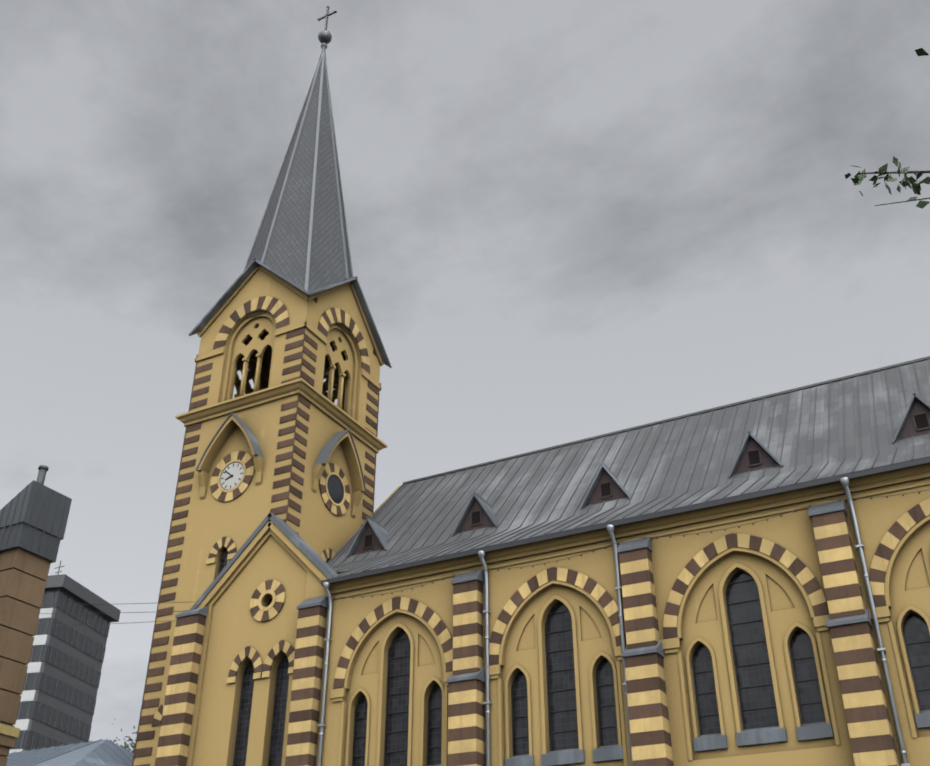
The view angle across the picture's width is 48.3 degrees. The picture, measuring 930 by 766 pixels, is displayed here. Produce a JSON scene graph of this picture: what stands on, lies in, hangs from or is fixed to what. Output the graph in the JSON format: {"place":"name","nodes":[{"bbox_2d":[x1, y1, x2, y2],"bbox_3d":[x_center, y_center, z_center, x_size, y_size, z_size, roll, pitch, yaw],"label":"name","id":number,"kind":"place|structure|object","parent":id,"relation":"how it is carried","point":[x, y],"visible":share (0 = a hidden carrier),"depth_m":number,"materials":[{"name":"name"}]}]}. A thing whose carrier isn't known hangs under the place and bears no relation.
{"place":"outdoors","nodes":[
{"label":"outdoors","id":0,"kind":"place"},
{"bbox_2d":[0,465,71,765],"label":"ochre house","id":1,"kind":"structure","parent":0,"point":[23,576],"depth_m":22.46,"materials":[{"name":"brown brick"}]},
{"bbox_2d":[6,739,133,765],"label":"annex roof","id":2,"kind":"structure","parent":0,"point":[106,752],"depth_m":44.34,"materials":[{"name":"grey metal"}]},
{"bbox_2d":[133,394,375,765],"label":"tower shaft","id":3,"kind":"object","parent":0,"point":[210,520],"visible":0.12,"depth_m":43.94,"materials":[{"name":"yellow paint"}]},
{"bbox_2d":[218,548,326,574],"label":"tower window","id":4,"kind":"structure","parent":3,"relation":"in","point":[223,561],"depth_m":42.81,"materials":[{"name":"black glass"}]},
{"bbox_2d":[197,415,364,491],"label":"pointed arch","id":5,"kind":"structure","parent":3,"relation":"attached to","point":[229,427],"depth_m":45.68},
{"bbox_2d":[186,529,326,765],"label":"wing wall","id":6,"kind":"structure","parent":0,"point":[234,628],"depth_m":38.91,"materials":[{"name":"yellow paint"}]},
{"bbox_2d":[175,513,339,618],"bbox_3d":[-7.903,7.253,40.526,7.190,4.407,1.270,-15,-35,24],"label":"wing coping","id":7,"kind":"object","parent":6,"relation":"on","point":[307,550],"visible":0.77,"depth_m":40.48,"materials":[{"name":"grey metal"}]},
{"bbox_2d":[233,598,288,765],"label":"window panes","id":8,"kind":"structure","parent":6,"relation":"in","point":[278,721],"depth_m":37.68,"materials":[{"name":"black glass"}]},
{"bbox_2d":[245,65,351,291],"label":"spire","id":9,"kind":"structure","parent":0,"point":[286,255],"depth_m":53.38,"materials":[{"name":"grey metal"}]},
{"bbox_2d":[373,486,428,569],"bbox_3d":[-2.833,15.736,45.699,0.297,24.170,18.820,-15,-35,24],"label":"flashing","id":10,"kind":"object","parent":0,"point":[378,508],"depth_m":49.70,"materials":[{"name":"grey metal"}]},
{"bbox_2d":[0,0,929,751],"label":"sky","id":11,"kind":"structure","parent":0,"point":[568,221],"materials":[{"name":"grey"}]},
{"bbox_2d":[316,478,929,765],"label":"nave wall","id":12,"kind":"structure","parent":0,"point":[792,532],"depth_m":31.61,"materials":[{"name":"yellow paint"}]},
{"bbox_2d":[326,464,929,599],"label":"cornice","id":13,"kind":"structure","parent":12,"relation":"attached to","point":[820,492],"depth_m":33.12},
{"bbox_2d":[328,359,929,578],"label":"church roof","id":14,"kind":"structure","parent":12,"relation":"on","point":[869,436],"depth_m":40.81,"materials":[{"name":"grey metal"}]},
{"bbox_2d":[321,457,929,585],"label":"gutter","id":15,"kind":"object","parent":14,"relation":"attached to","point":[738,499],"visible":1,"depth_m":33.01,"materials":[{"name":"grey metal"}]},
{"bbox_2d":[352,401,929,554],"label":"dormer fronts","id":16,"kind":"object","parent":14,"relation":"on","point":[756,456],"visible":0.98,"depth_m":39.09,"materials":[{"name":"brown wood"}]},
{"bbox_2d":[330,498,929,765],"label":"nave arch bands","id":17,"kind":"object","parent":12,"relation":"attached to","point":[905,528],"visible":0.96,"depth_m":31.79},
{"bbox_2d":[354,571,929,765],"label":"arched windows","id":18,"kind":"structure","parent":12,"relation":"in","point":[915,627],"depth_m":31.50,"materials":[{"name":"black glass"}]},
{"bbox_2d":[352,579,929,765],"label":"window frames","id":19,"kind":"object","parent":18,"relation":"attached to","point":[597,686],"visible":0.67,"depth_m":31.96,"materials":[{"name":"black metal"}]},
{"bbox_2d":[428,710,929,765],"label":"window sills","id":20,"kind":"structure","parent":12,"relation":"attached to","point":[767,735],"depth_m":29.31,"materials":[{"name":"grey stone"}]},
{"label":"ground","id":21,"kind":"structure","parent":0,"visible":0},
{"bbox_2d":[9,561,120,752],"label":"apartment building","id":22,"kind":"structure","parent":21,"relation":"on","point":[59,693],"depth_m":129.96,"materials":[{"name":"concrete"}]},
{"bbox_2d":[155,521,327,765],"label":"wing trims","id":23,"kind":"object","parent":21,"relation":"on","point":[305,656],"visible":0.98,"depth_m":38.21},
{"bbox_2d":[37,489,929,626],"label":"wires","id":24,"kind":"object","parent":23,"relation":"attached to","point":[449,575],"visible":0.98,"depth_m":35.08,"materials":[{"name":"black metal"}]},
{"bbox_2d":[132,327,387,765],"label":"tower trims","id":25,"kind":"object","parent":21,"relation":"on","point":[307,393],"visible":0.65,"depth_m":45.02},
{"bbox_2d":[220,462,243,489],"bbox_3d":[-9.999,3.988,44.503,1.320,1.320,0.001,-15,-35,24],"label":"clock face","id":26,"kind":"object","parent":25,"relation":"attached to","point":[236,469],"visible":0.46,"depth_m":44.49},
{"bbox_2d":[189,269,316,411],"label":"belfry wall","id":27,"kind":"structure","parent":25,"relation":"on","point":[260,283],"depth_m":48.27,"materials":[{"name":"paint"}]},
{"bbox_2d":[226,317,274,399],"bbox_3d":[-9.828,-1.128,47.992,2.500,4.530,0.250,-15,-35,24],"label":"belfry window tracery","id":28,"kind":"object","parent":27,"relation":"attached to","point":[257,343],"visible":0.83,"depth_m":48.35,"materials":[{"name":"paint"}]},
{"bbox_2d":[238,355,269,388],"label":"belfry wall","id":29,"kind":"structure","parent":25,"relation":"on","point":[264,374],"depth_m":52.76,"materials":[{"name":"paint"}]},
{"bbox_2d":[234,358,261,397],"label":"bells","id":30,"kind":"object","parent":29,"relation":"attached to","point":[251,372],"visible":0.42,"depth_m":51.73,"materials":[{"name":"paint"}]},
{"bbox_2d":[195,412,365,492],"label":"clock hoods","id":31,"kind":"object","parent":25,"relation":"on","point":[325,452],"visible":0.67,"depth_m":45.25,"materials":[{"name":"metal"}]},
{"bbox_2d":[194,265,384,390],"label":"belfry trims","id":32,"kind":"object","parent":25,"relation":"on","point":[276,308],"visible":0.48,"depth_m":49.27,"materials":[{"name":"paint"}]},
{"bbox_2d":[188,258,391,367],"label":"gable eaves","id":33,"kind":"object","parent":32,"relation":"on","point":[227,294],"visible":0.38,"depth_m":50.20,"materials":[{"name":"metal"}]},
{"bbox_2d":[244,299,376,370],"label":"belfry floors","id":34,"kind":"structure","parent":25,"relation":"on","point":[266,358],"depth_m":51.72,"materials":[{"name":"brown wood"}]},
{"bbox_2d":[249,370,338,402],"bbox_3d":[-8.165,1.255,49.871,4.193,2.650,4.700,15,-35,-24],"label":"bell frame","id":35,"kind":"object","parent":34,"relation":"on","point":[325,387],"visible":0.1,"depth_m":49.83,"materials":[{"name":"brown wood"}]},
{"bbox_2d":[243,43,352,290],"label":"spire ridge seams","id":36,"kind":"object","parent":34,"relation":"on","point":[322,60],"visible":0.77,"depth_m":55.99,"materials":[{"name":"grey metal"}]},
{"bbox_2d":[317,6,336,43],"bbox_3d":[-8.506,-22.031,63.610,0.831,3.260,1.258,17,-35,-26],"label":"finial","id":37,"kind":"object","parent":36,"relation":"on","point":[324,35],"visible":0.94,"depth_m":62.85,"materials":[{"name":"grey metal"}]},
{"bbox_2d":[327,474,343,503],"bbox_3d":[-5.709,4.670,45.623,0.001,1.320,1.320,-15,-35,24],"label":"round window","id":38,"kind":"object","parent":25,"relation":"attached to","point":[335,489],"visible":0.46,"depth_m":45.64,"materials":[{"name":"grey glass"}]},
{"bbox_2d":[310,285,372,428],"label":"belfry wall","id":39,"kind":"structure","parent":25,"relation":"on","point":[343,298],"depth_m":49.91,"materials":[{"name":"paint"}]},
{"bbox_2d":[325,329,352,414],"bbox_3d":[-6.026,-0.526,48.982,0.250,4.530,2.500,-15,-35,24],"label":"belfry window tracery","id":40,"kind":"object","parent":39,"relation":"attached to","point":[341,344],"visible":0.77,"depth_m":49.36,"materials":[{"name":"paint"}]},
{"bbox_2d":[324,354,379,435],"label":"belfry wall","id":41,"kind":"structure","parent":25,"relation":"on","point":[375,369],"depth_m":51.54,"materials":[{"name":"paint"}]},
{"bbox_2d":[323,373,338,399],"bbox_3d":[-7.185,1.449,52.230,2.500,4.530,0.250,-15,-35,24],"label":"tracery","id":42,"kind":"object","parent":41,"relation":"attached to","point":[335,390],"visible":0.12,"depth_m":52.63,"materials":[{"name":"paint"}]},
{"bbox_2d":[845,48,929,208],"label":"tree","id":43,"kind":"object","parent":21,"relation":"on","point":[858,178],"depth_m":7.93,"materials":[{"name":"green plant"}]},
{"bbox_3d":[15.726,10.179,36.563,36.850,24.170,19.200,-15,-35,24],"label":"nave","id":44,"kind":"object","parent":21,"relation":"on","visible":0},
{"bbox_2d":[317,477,910,765],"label":"downpipes","id":45,"kind":"object","parent":44,"relation":"attached to","point":[844,481],"visible":0.96,"depth_m":32.25,"materials":[{"name":"metal"}]},
{"bbox_2d":[327,356,929,576],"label":"roof seams","id":46,"kind":"object","parent":44,"relation":"on","point":[802,388],"visible":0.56,"depth_m":41.88,"materials":[{"name":"grey metal"}]},
{"bbox_2d":[345,392,929,558],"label":"dormer roofs","id":47,"kind":"structure","parent":44,"relation":"on","point":[381,532],"depth_m":39.67,"materials":[{"name":"grey metal"}]},
{"bbox_2d":[446,500,872,683],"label":"buttress caps","id":48,"kind":"object","parent":44,"relation":"attached to","point":[814,510],"visible":0.58,"depth_m":31.03,"materials":[{"name":"metal"}]},
{"bbox_2d":[448,510,898,765],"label":"buttresses","id":49,"kind":"structure","parent":44,"relation":"attached to","point":[867,715],"depth_m":30.08,"materials":[{"name":"paint"}]},
{"bbox_3d":[-17.616,26.359,53.794,7.724,14.448,4.907,-15,-35,24],"label":"far tree trunk and branches","id":50,"kind":"object","parent":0,"visible":0},
{"bbox_2d":[112,723,136,752],"bbox_3d":[-16.783,23.137,53.843,10.273,11.718,11.250,15,-34,-23],"label":"tree","id":51,"kind":"object","parent":50,"relation":"attached to","point":[127,746],"visible":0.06,"depth_m":56.01,"materials":[{"name":"green plant"}]}
]}

